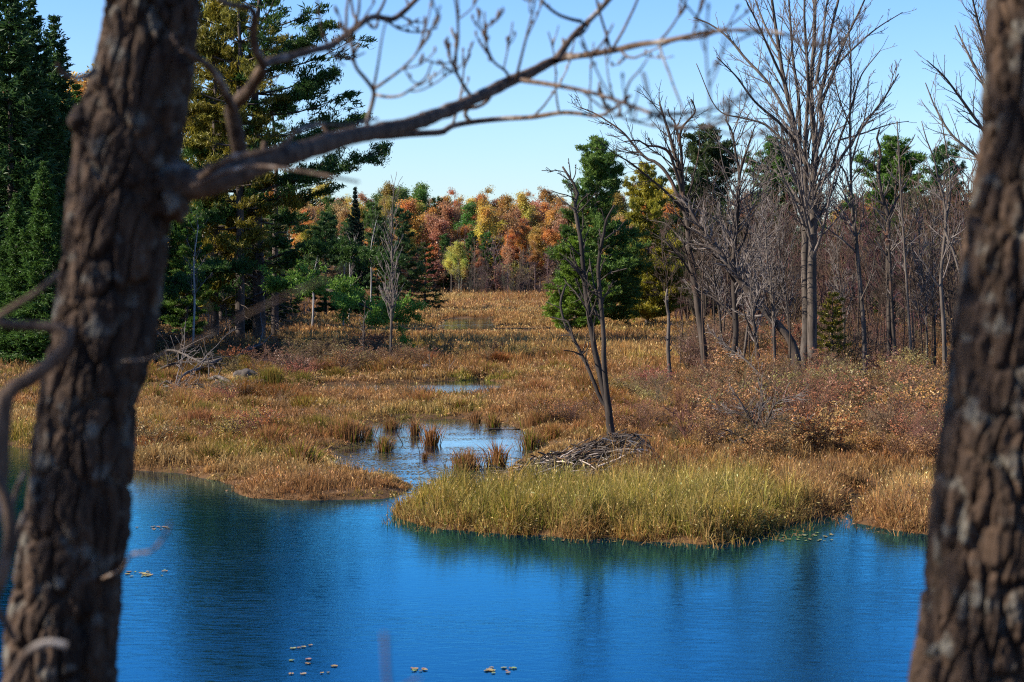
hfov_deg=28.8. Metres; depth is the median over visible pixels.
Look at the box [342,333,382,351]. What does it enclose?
marsh shrub
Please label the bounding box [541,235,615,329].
white pine
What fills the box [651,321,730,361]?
twiggy brush
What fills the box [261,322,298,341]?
marsh shrub
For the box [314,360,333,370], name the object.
grass tussock
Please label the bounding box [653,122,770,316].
white pine
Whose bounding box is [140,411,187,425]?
grass tussock
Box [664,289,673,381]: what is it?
snag
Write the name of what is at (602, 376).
dead tree
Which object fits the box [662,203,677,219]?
autumn tree
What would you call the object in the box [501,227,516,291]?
autumn tree
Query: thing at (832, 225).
bare tree
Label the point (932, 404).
marsh shrub
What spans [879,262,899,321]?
bare tree
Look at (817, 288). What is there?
bare tree
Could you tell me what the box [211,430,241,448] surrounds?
grass tussock
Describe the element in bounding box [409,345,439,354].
bush
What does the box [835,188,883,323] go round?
bare tree
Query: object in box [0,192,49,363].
spruce tree
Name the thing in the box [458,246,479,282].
bare tree
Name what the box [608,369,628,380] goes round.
marsh shrub
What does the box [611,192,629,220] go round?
autumn tree
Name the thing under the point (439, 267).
autumn sapling
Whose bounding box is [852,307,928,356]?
twiggy brush
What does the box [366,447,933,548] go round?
sedge bank
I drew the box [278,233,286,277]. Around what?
white pine
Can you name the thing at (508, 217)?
autumn tree
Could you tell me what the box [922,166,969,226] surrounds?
bare tree
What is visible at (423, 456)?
grass tussock
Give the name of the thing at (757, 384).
marsh shrub
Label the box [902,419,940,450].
marsh shrub
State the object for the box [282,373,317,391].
bush
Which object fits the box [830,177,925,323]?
bare tree
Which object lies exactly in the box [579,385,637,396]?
grass tussock
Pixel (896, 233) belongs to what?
bare tree
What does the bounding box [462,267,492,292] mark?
bare shrub
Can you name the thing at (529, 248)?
bare tree
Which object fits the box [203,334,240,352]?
marsh shrub
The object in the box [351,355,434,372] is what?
shrub
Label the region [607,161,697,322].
white pine
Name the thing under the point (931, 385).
marsh shrub
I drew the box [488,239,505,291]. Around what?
bare tree
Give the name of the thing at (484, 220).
autumn tree
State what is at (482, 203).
autumn tree
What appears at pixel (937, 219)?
bare tree
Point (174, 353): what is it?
grass tussock
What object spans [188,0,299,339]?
white pine
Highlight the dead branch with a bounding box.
[705,323,762,376]
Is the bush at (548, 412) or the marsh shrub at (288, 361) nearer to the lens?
the bush at (548, 412)
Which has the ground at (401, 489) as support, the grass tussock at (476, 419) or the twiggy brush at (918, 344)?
the twiggy brush at (918, 344)
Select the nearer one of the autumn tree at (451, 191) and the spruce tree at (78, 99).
the spruce tree at (78, 99)
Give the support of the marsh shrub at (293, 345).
on the ground at (401, 489)
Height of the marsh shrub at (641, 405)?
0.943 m
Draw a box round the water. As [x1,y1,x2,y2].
[0,318,925,681]
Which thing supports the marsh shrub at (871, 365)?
on the ground at (401, 489)
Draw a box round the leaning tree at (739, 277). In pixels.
[667,188,801,375]
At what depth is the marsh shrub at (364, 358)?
98.25 m
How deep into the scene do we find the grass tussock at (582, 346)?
117.58 m
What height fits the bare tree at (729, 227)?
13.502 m
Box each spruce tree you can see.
[0,0,70,353]
[0,0,72,298]
[0,72,22,292]
[0,160,63,366]
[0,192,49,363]
[39,14,76,221]
[57,84,82,193]
[157,235,191,326]
[175,238,201,323]
[230,253,267,332]
[264,247,296,323]
[345,187,369,314]
[405,242,448,307]
[817,290,861,367]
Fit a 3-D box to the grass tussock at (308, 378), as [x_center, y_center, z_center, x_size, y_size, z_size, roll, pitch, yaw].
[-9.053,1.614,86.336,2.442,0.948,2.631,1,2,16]
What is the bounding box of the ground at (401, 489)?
[1,247,950,544]
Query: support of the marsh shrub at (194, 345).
on the ground at (401, 489)
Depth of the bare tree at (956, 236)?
134.66 m
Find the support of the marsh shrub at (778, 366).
on the ground at (401, 489)
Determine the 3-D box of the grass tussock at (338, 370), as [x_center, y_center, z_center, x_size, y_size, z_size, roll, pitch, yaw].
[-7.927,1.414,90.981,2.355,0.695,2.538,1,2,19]
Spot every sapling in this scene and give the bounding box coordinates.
[359,300,367,357]
[363,239,381,277]
[376,172,404,354]
[399,265,414,280]
[406,253,427,284]
[415,260,447,283]
[419,242,455,286]
[426,258,445,287]
[452,263,470,284]
[467,246,492,281]
[476,235,504,288]
[488,261,529,292]
[491,264,521,288]
[513,230,530,265]
[521,261,533,287]
[525,242,561,280]
[540,275,561,290]
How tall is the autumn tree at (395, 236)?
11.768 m
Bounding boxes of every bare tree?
[218,251,228,330]
[438,249,449,289]
[441,242,457,287]
[453,226,462,283]
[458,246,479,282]
[466,239,493,288]
[474,260,489,290]
[476,234,509,285]
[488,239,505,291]
[495,255,518,292]
[516,244,540,291]
[516,248,524,292]
[521,254,535,289]
[522,246,528,290]
[544,254,553,284]
[567,83,736,367]
[643,220,681,306]
[651,206,710,321]
[670,226,703,315]
[670,253,699,365]
[670,298,691,318]
[672,240,698,319]
[673,87,794,366]
[674,255,709,322]
[675,219,730,323]
[680,195,719,365]
[693,160,733,355]
[693,182,713,320]
[693,229,716,317]
[696,202,731,350]
[696,228,741,315]
[698,248,740,317]
[700,178,801,328]
[703,239,748,320]
[704,188,747,341]
[706,194,762,315]
[714,188,755,306]
[727,170,763,347]
[729,248,775,325]
[730,172,800,332]
[737,194,793,260]
[737,244,768,362]
[738,147,780,359]
[739,202,770,361]
[739,202,800,312]
[744,211,792,307]
[751,205,790,367]
[753,173,824,321]
[756,183,801,372]
[760,191,824,318]
[766,246,780,359]
[766,260,795,334]
[768,254,818,316]
[769,230,801,297]
[770,209,806,366]
[773,183,800,318]
[776,197,826,320]
[780,270,801,327]
[781,228,826,321]
[785,203,854,321]
[785,253,801,322]
[787,192,836,278]
[788,235,831,326]
[794,239,841,318]
[797,258,823,313]
[798,225,843,324]
[799,0,901,371]
[799,178,851,308]
[816,205,892,336]
[816,237,837,324]
[817,169,875,316]
[817,229,851,341]
[819,193,851,279]
[821,169,880,318]
[821,202,880,314]
[822,186,862,347]
[823,210,858,342]
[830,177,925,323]
[832,200,877,343]
[835,176,885,354]
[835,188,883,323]
[839,227,882,335]
[843,201,896,317]
[844,247,871,354]
[847,158,950,334]
[848,206,883,318]
[851,209,901,327]
[858,179,908,282]
[864,268,896,365]
[869,228,895,358]
[870,261,900,357]
[871,203,941,327]
[872,173,961,324]
[874,207,957,336]
[875,175,959,344]
[876,180,909,309]
[878,161,931,361]
[879,240,947,346]
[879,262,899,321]
[880,160,969,348]
[886,117,923,361]
[890,155,971,327]
[894,211,933,360]
[895,209,948,338]
[897,152,973,303]
[897,202,937,367]
[897,251,928,337]
[897,253,916,358]
[898,257,917,348]
[899,167,970,339]
[899,180,964,307]
[903,184,971,299]
[904,189,970,326]
[906,182,949,367]
[910,115,970,375]
[910,239,927,328]
[911,196,954,276]
[915,247,939,367]
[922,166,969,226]
[929,244,962,301]
[932,260,957,324]
[938,151,977,245]
[943,253,957,324]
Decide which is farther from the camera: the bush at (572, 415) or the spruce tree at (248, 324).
the spruce tree at (248, 324)
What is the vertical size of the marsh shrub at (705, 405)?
2.068 m
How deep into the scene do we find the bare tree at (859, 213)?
101.58 m
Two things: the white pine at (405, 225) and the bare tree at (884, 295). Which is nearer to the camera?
the bare tree at (884, 295)
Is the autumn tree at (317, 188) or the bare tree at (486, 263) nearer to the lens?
the bare tree at (486, 263)
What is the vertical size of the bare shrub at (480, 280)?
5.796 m
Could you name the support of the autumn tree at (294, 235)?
on the ground at (401, 489)
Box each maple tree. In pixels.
[1,0,864,681]
[907,0,1023,681]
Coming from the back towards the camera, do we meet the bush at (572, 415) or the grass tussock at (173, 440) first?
the bush at (572, 415)
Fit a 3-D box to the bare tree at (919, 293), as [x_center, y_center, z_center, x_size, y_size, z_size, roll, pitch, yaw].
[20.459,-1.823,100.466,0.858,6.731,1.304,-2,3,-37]
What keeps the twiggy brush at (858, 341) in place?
on the ground at (401, 489)
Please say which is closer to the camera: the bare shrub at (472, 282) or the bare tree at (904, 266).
the bare tree at (904, 266)
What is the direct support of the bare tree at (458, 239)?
on the ground at (401, 489)
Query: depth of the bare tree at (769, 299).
106.79 m
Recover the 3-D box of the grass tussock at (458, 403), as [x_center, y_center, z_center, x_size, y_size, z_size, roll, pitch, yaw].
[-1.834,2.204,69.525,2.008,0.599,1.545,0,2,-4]
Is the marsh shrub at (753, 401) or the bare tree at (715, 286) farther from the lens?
the bare tree at (715, 286)
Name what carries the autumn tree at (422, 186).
on the ground at (401, 489)
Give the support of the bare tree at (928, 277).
on the ground at (401, 489)
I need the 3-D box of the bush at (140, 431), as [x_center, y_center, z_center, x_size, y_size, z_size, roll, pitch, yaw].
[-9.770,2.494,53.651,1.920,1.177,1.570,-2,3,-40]
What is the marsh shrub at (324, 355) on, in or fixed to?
on the ground at (401, 489)
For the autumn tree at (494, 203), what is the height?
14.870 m
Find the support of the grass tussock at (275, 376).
on the ground at (401, 489)
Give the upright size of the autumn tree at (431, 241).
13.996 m
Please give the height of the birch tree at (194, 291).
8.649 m
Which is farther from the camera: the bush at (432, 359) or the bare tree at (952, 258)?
the bare tree at (952, 258)
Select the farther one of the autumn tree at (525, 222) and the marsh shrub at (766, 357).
the autumn tree at (525, 222)
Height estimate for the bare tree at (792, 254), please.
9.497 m
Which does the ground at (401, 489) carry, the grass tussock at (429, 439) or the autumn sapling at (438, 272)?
the autumn sapling at (438, 272)
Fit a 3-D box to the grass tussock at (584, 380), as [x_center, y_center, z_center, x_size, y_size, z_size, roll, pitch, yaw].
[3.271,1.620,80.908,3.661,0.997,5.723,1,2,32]
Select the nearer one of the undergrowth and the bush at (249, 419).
the bush at (249, 419)
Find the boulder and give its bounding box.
[233,368,258,377]
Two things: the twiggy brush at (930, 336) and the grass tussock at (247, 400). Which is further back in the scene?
the twiggy brush at (930, 336)
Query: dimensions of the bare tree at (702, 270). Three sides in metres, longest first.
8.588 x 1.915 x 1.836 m
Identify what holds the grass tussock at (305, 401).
on the ground at (401, 489)
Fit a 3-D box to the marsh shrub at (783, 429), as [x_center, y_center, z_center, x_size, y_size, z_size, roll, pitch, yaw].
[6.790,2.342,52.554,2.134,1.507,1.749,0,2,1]
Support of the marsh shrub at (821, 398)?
on the ground at (401, 489)
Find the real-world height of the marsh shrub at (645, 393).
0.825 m
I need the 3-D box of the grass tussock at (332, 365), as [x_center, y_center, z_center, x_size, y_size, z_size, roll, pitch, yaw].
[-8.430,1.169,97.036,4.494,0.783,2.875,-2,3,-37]
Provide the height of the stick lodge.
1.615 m
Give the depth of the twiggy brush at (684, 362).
96.93 m
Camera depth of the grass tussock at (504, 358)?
105.72 m
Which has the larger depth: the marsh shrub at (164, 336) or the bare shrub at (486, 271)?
the bare shrub at (486, 271)
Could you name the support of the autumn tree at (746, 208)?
on the ground at (401, 489)
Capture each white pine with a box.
[159,213,226,337]
[162,0,430,347]
[167,0,311,340]
[171,121,271,321]
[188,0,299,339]
[218,231,266,323]
[223,80,346,335]
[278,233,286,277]
[281,248,311,314]
[302,211,356,315]
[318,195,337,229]
[335,218,357,265]
[361,220,409,303]
[362,201,390,271]
[363,208,390,274]
[372,204,429,303]
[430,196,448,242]
[431,233,460,291]
[459,230,489,288]
[478,231,501,286]
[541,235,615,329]
[543,134,658,323]
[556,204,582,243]
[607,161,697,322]
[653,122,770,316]
[738,134,835,302]
[820,133,942,313]
[824,193,864,301]
[921,140,967,219]
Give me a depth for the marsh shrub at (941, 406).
53.45 m
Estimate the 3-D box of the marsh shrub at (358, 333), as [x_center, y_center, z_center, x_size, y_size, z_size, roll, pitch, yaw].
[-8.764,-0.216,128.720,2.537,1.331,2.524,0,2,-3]
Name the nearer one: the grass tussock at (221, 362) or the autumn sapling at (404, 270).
the grass tussock at (221, 362)
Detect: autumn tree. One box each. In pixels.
[62,63,92,103]
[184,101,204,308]
[266,206,290,250]
[289,221,313,248]
[294,233,303,254]
[297,219,324,307]
[301,208,312,222]
[306,201,326,223]
[308,181,335,219]
[320,199,348,267]
[330,203,350,263]
[339,194,363,225]
[351,202,368,222]
[357,191,374,208]
[364,213,389,241]
[365,227,386,251]
[371,190,386,205]
[373,194,394,211]
[377,184,411,203]
[378,180,397,205]
[381,197,395,233]
[390,196,436,279]
[390,226,405,245]
[392,186,406,201]
[393,187,402,216]
[396,186,429,229]
[403,181,432,211]
[403,228,418,281]
[409,202,426,251]
[420,220,429,247]
[421,213,449,284]
[423,211,453,257]
[426,205,439,232]
[433,194,450,207]
[435,199,461,243]
[442,205,463,247]
[442,239,469,290]
[442,246,459,292]
[446,187,462,206]
[451,224,472,282]
[451,241,468,291]
[452,199,479,238]
[456,194,464,218]
[463,214,477,239]
[464,196,487,228]
[470,203,508,283]
[473,248,485,280]
[475,192,489,225]
[476,184,495,216]
[486,193,520,254]
[487,196,503,223]
[497,207,524,243]
[498,200,521,241]
[498,244,515,292]
[500,232,517,289]
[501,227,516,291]
[511,205,531,264]
[514,191,539,230]
[514,222,531,263]
[524,239,540,287]
[525,189,535,203]
[525,233,549,290]
[526,210,550,243]
[529,225,543,282]
[531,198,545,222]
[536,186,557,211]
[537,200,550,240]
[539,225,562,273]
[542,194,564,229]
[548,203,571,246]
[551,203,564,217]
[610,214,623,222]
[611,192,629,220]
[660,184,676,221]
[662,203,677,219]
[740,191,752,218]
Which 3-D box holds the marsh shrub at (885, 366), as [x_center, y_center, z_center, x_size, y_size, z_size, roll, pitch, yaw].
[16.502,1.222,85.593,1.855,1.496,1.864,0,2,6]
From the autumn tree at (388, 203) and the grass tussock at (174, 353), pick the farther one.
the autumn tree at (388, 203)
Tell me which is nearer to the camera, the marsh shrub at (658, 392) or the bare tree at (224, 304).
the marsh shrub at (658, 392)
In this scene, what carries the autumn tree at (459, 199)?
on the ground at (401, 489)
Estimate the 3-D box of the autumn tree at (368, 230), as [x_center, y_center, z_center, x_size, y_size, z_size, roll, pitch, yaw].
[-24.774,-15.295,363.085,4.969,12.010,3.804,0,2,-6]
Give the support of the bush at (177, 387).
on the ground at (401, 489)
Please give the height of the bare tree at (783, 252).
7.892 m
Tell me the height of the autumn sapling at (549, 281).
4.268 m
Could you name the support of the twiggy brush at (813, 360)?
on the ground at (401, 489)
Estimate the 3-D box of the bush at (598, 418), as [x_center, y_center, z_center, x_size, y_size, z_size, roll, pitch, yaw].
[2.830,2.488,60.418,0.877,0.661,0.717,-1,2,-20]
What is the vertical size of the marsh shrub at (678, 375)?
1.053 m
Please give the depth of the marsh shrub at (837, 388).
70.88 m
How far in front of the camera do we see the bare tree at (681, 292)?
98.11 m
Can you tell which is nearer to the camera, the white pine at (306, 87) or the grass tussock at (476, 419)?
the grass tussock at (476, 419)
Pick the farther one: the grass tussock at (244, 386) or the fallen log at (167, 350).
the fallen log at (167, 350)
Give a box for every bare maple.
[689,0,916,368]
[914,0,985,170]
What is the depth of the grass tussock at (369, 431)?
60.05 m
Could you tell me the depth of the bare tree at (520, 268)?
355.31 m
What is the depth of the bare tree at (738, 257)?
149.92 m
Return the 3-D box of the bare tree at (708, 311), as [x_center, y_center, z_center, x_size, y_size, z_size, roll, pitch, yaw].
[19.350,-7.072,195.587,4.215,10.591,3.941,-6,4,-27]
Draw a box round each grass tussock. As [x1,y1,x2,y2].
[136,418,176,433]
[136,433,183,450]
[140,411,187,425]
[141,382,168,397]
[143,392,218,411]
[147,366,161,378]
[147,428,212,445]
[148,370,165,379]
[150,367,181,380]
[150,423,193,435]
[154,349,186,358]
[155,387,214,400]
[159,387,187,397]
[163,430,227,446]
[164,405,248,427]
[168,359,216,368]
[169,348,198,357]
[172,361,230,374]
[178,443,254,464]
[179,399,234,414]
[188,351,205,358]
[192,351,241,366]
[201,390,229,401]
[207,379,290,396]
[209,422,342,446]
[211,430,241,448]
[224,359,252,368]
[225,394,279,408]
[226,364,300,385]
[231,353,256,363]
[231,440,275,453]
[240,380,307,398]
[244,423,319,439]
[245,416,313,431]
[246,360,273,371]
[267,436,348,464]
[271,394,339,409]
[283,369,325,386]
[283,391,337,402]
[289,412,337,430]
[309,414,391,442]
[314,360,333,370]
[315,357,361,370]
[315,365,358,377]
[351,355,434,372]
[361,423,376,437]
[370,433,401,451]
[376,417,411,429]
[385,389,467,402]
[403,416,426,434]
[413,350,449,365]
[417,422,449,445]
[420,451,428,458]
[431,446,496,471]
[443,397,475,410]
[447,358,495,368]
[467,361,505,375]
[467,408,484,422]
[477,439,516,467]
[478,410,507,427]
[479,351,521,362]
[508,426,551,449]
[509,391,592,413]
[513,377,578,390]
[513,407,553,428]
[523,422,572,441]
[527,346,556,356]
[536,347,585,359]
[544,358,570,365]
[548,369,624,390]
[564,342,610,348]
[567,391,592,401]
[572,403,673,430]
[578,390,638,405]
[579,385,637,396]
[595,395,668,408]
[606,349,641,354]
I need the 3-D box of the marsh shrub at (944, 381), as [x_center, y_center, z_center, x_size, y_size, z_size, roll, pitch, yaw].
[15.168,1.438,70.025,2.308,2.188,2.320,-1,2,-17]
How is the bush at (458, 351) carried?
on the ground at (401, 489)
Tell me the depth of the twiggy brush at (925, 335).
125.57 m
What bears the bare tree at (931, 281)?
on the ground at (401, 489)
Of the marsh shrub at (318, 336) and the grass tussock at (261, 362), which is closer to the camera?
the grass tussock at (261, 362)
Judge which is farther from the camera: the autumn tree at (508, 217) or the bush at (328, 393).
the autumn tree at (508, 217)
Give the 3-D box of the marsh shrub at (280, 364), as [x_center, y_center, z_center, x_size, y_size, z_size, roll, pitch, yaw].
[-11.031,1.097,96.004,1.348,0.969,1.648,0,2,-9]
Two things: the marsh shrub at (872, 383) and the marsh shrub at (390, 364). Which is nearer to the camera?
the marsh shrub at (872, 383)
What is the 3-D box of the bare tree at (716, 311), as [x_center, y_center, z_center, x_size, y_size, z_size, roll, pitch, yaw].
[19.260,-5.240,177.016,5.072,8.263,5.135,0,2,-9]
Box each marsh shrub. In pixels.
[154,338,170,351]
[155,326,195,348]
[156,328,180,347]
[157,321,198,336]
[175,330,214,353]
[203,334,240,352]
[210,326,259,347]
[211,331,247,345]
[221,337,238,347]
[229,335,256,351]
[236,342,285,366]
[248,337,284,354]
[252,342,270,357]
[256,351,305,375]
[258,337,306,354]
[259,337,303,356]
[260,348,293,360]
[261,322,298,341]
[263,336,287,354]
[270,355,295,371]
[271,345,314,373]
[275,345,312,360]
[278,331,322,358]
[285,331,349,358]
[298,340,338,368]
[309,329,332,342]
[311,337,331,348]
[312,340,336,359]
[322,340,378,369]
[328,344,362,368]
[332,355,363,374]
[337,332,370,351]
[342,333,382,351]
[346,324,389,346]
[349,340,400,360]
[352,340,410,367]
[357,329,389,340]
[360,335,383,352]
[364,333,398,350]
[372,341,406,353]
[376,338,430,368]
[380,353,411,370]
[394,341,424,363]
[602,405,648,429]
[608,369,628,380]
[608,370,650,394]
[620,394,651,412]
[622,398,657,418]
[625,375,657,395]
[628,363,674,384]
[629,400,650,416]
[630,361,653,373]
[631,367,664,380]
[633,402,664,431]
[634,384,662,399]
[635,372,670,394]
[637,377,666,395]
[639,401,670,427]
[640,367,675,389]
[644,379,673,406]
[647,372,666,384]
[653,377,705,410]
[655,396,705,439]
[660,365,689,383]
[661,420,688,443]
[679,368,702,385]
[680,366,729,400]
[683,382,710,412]
[684,366,710,387]
[685,404,742,441]
[686,410,728,450]
[687,370,774,430]
[688,351,716,375]
[691,381,769,414]
[692,364,713,381]
[695,380,758,440]
[703,342,779,385]
[703,359,744,399]
[704,381,733,407]
[707,362,735,383]
[708,371,752,389]
[712,352,763,378]
[714,369,784,405]
[714,417,812,457]
[717,374,744,397]
[718,393,778,447]
[721,364,797,406]
[724,359,782,401]
[725,392,770,426]
[728,361,777,389]
[733,427,774,459]
[737,404,787,433]
[738,384,797,428]
[740,405,810,451]
[742,347,808,385]
[744,369,811,415]
[748,361,805,396]
[754,347,787,371]
[765,353,799,376]
[765,380,844,418]
[767,364,815,403]
[768,367,823,411]
[771,372,846,422]
[774,357,845,410]
[777,396,860,452]
[778,349,809,370]
[780,357,838,390]
[781,405,870,448]
[787,379,864,436]
[798,365,843,401]
[802,366,832,396]
[803,358,854,382]
[804,353,875,392]
[805,395,832,416]
[806,373,857,405]
[808,349,849,366]
[808,351,842,369]
[810,357,849,377]
[810,361,864,394]
[819,354,872,399]
[823,345,862,373]
[827,360,943,414]
[834,388,880,420]
[849,420,896,454]
[850,368,877,390]
[850,396,917,434]
[854,369,900,398]
[855,338,901,377]
[855,397,907,432]
[856,372,914,405]
[858,419,931,458]
[860,362,914,391]
[861,393,921,426]
[863,395,925,437]
[870,389,919,434]
[872,373,946,427]
[873,353,913,375]
[875,354,927,376]
[875,398,915,436]
[876,353,910,387]
[876,379,926,409]
[879,344,936,369]
[884,408,931,442]
[887,355,933,382]
[889,365,931,395]
[889,386,933,414]
[892,346,927,373]
[892,359,946,394]
[893,366,945,415]
[895,394,944,434]
[897,407,941,440]
[899,402,942,436]
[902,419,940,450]
[903,378,944,400]
[905,426,940,457]
[908,399,942,438]
[915,391,942,423]
[915,420,939,444]
[916,357,947,402]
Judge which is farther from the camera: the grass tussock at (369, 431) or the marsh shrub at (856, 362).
the marsh shrub at (856, 362)
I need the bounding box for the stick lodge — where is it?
[481,428,664,480]
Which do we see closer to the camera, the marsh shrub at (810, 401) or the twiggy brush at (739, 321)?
the marsh shrub at (810, 401)
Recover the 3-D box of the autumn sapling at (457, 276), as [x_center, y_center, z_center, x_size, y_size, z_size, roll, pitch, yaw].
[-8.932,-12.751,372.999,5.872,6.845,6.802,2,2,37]
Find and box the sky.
[0,0,984,243]
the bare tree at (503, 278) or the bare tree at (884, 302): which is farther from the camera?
the bare tree at (503, 278)
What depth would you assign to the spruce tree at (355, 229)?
209.45 m
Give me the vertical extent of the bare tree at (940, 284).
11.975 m
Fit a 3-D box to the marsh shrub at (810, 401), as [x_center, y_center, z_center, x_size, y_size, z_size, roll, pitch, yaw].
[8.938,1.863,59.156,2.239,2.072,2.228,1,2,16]
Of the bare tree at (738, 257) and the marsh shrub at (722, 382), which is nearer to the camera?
the marsh shrub at (722, 382)
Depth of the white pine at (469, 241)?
369.13 m
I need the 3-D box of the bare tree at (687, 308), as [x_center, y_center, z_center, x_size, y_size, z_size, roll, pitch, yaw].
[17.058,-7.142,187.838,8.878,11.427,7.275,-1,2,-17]
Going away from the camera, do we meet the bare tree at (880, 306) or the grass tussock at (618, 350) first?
the bare tree at (880, 306)
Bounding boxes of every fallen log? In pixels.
[153,324,224,368]
[157,346,218,372]
[159,380,176,386]
[170,321,238,384]
[174,370,217,390]
[207,360,231,382]
[225,312,271,367]
[479,425,518,430]
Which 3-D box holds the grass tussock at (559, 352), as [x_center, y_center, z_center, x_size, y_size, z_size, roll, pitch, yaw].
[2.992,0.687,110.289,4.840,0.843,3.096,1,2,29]
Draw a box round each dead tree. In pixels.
[542,158,627,435]
[863,109,914,362]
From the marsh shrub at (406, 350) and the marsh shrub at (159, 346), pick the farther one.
the marsh shrub at (159, 346)
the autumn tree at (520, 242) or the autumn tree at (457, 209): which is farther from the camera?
the autumn tree at (457, 209)
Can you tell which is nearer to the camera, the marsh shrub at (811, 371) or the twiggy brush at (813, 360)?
the marsh shrub at (811, 371)
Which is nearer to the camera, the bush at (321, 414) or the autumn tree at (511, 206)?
the bush at (321, 414)
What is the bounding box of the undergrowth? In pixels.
[0,268,952,375]
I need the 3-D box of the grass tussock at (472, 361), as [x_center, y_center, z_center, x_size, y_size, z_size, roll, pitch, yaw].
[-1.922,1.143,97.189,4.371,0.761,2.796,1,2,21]
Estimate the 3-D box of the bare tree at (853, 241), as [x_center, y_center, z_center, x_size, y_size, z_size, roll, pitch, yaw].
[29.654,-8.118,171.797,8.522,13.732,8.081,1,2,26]
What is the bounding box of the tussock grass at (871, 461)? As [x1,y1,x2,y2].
[501,343,950,488]
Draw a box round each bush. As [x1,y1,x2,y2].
[0,270,72,681]
[136,413,189,443]
[158,354,176,368]
[159,348,187,367]
[159,380,193,391]
[184,385,224,401]
[192,405,265,439]
[196,427,215,439]
[209,372,263,396]
[211,372,242,392]
[212,384,237,399]
[217,344,253,359]
[219,356,246,372]
[226,401,288,431]
[229,408,274,429]
[235,414,260,431]
[254,382,293,401]
[255,362,285,373]
[273,390,288,399]
[281,360,316,376]
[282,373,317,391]
[296,356,325,371]
[313,404,334,421]
[317,388,338,397]
[334,386,355,399]
[359,346,392,362]
[382,633,419,681]
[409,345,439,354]
[423,352,442,364]
[430,336,461,350]
[449,344,487,360]
[470,345,498,360]
[473,337,498,348]
[490,341,504,348]
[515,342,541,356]
[520,388,578,422]
[531,403,567,420]
[549,396,586,417]
[559,402,588,424]
[578,389,619,414]
[589,397,620,410]
[589,414,616,428]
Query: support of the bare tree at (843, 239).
on the ground at (401, 489)
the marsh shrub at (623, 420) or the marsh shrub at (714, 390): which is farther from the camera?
the marsh shrub at (714, 390)
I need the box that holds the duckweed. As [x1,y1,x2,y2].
[334,419,546,494]
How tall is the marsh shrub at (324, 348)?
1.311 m
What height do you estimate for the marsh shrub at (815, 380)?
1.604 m
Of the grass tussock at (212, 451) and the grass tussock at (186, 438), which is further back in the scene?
the grass tussock at (186, 438)
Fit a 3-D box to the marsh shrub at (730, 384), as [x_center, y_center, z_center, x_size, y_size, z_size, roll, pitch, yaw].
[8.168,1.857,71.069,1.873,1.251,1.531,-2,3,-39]
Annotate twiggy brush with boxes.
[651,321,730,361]
[658,318,724,371]
[661,309,728,348]
[674,334,711,368]
[680,333,730,368]
[683,312,741,354]
[695,312,771,357]
[696,307,766,335]
[702,331,749,363]
[708,312,756,341]
[708,314,764,349]
[710,308,766,334]
[713,314,767,343]
[742,319,794,350]
[753,329,800,361]
[756,314,800,349]
[759,315,830,357]
[770,334,800,350]
[776,326,831,356]
[778,307,847,337]
[784,308,846,338]
[787,307,867,336]
[793,333,843,363]
[799,306,849,329]
[799,319,867,354]
[802,345,844,370]
[817,328,857,356]
[820,323,884,368]
[821,321,897,371]
[846,326,912,366]
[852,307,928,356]
[853,318,906,343]
[870,333,923,360]
[881,326,916,356]
[895,321,949,355]
[896,330,941,365]
[905,321,939,344]
[906,319,938,345]
[922,313,951,331]
[936,316,952,346]
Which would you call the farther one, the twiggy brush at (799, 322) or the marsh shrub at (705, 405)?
the twiggy brush at (799, 322)
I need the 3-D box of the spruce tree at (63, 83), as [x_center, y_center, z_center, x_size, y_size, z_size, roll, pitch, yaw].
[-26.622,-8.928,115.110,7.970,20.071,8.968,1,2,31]
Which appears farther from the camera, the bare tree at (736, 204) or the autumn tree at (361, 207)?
the autumn tree at (361, 207)
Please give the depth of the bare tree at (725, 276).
187.71 m
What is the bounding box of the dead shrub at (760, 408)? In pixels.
[707,379,816,443]
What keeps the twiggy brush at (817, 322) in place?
on the ground at (401, 489)
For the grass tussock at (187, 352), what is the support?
on the ground at (401, 489)
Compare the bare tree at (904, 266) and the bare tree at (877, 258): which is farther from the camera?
the bare tree at (877, 258)
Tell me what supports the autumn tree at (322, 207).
on the ground at (401, 489)
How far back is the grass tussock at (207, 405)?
66.31 m
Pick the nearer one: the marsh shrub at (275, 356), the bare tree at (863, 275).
the marsh shrub at (275, 356)
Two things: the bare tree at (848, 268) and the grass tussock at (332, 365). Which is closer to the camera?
the grass tussock at (332, 365)
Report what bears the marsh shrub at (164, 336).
on the ground at (401, 489)
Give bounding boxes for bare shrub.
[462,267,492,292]
[464,268,479,290]
[467,268,490,290]
[476,265,495,292]
[476,266,495,291]
[498,273,514,292]
[505,268,521,292]
[515,268,543,292]
[539,267,551,291]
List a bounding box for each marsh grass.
[0,359,577,500]
[14,286,902,370]
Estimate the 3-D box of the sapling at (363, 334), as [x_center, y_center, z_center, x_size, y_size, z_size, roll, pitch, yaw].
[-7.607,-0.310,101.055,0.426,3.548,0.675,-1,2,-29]
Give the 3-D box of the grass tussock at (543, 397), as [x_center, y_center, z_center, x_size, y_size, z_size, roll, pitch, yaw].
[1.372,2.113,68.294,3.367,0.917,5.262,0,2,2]
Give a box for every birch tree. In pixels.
[183,210,212,344]
[305,257,323,323]
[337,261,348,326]
[348,233,362,316]
[366,209,386,312]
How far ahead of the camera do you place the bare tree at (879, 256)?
159.87 m
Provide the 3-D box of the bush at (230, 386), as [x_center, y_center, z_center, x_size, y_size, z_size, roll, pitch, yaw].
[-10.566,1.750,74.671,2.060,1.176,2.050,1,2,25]
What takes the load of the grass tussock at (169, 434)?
on the ground at (401, 489)

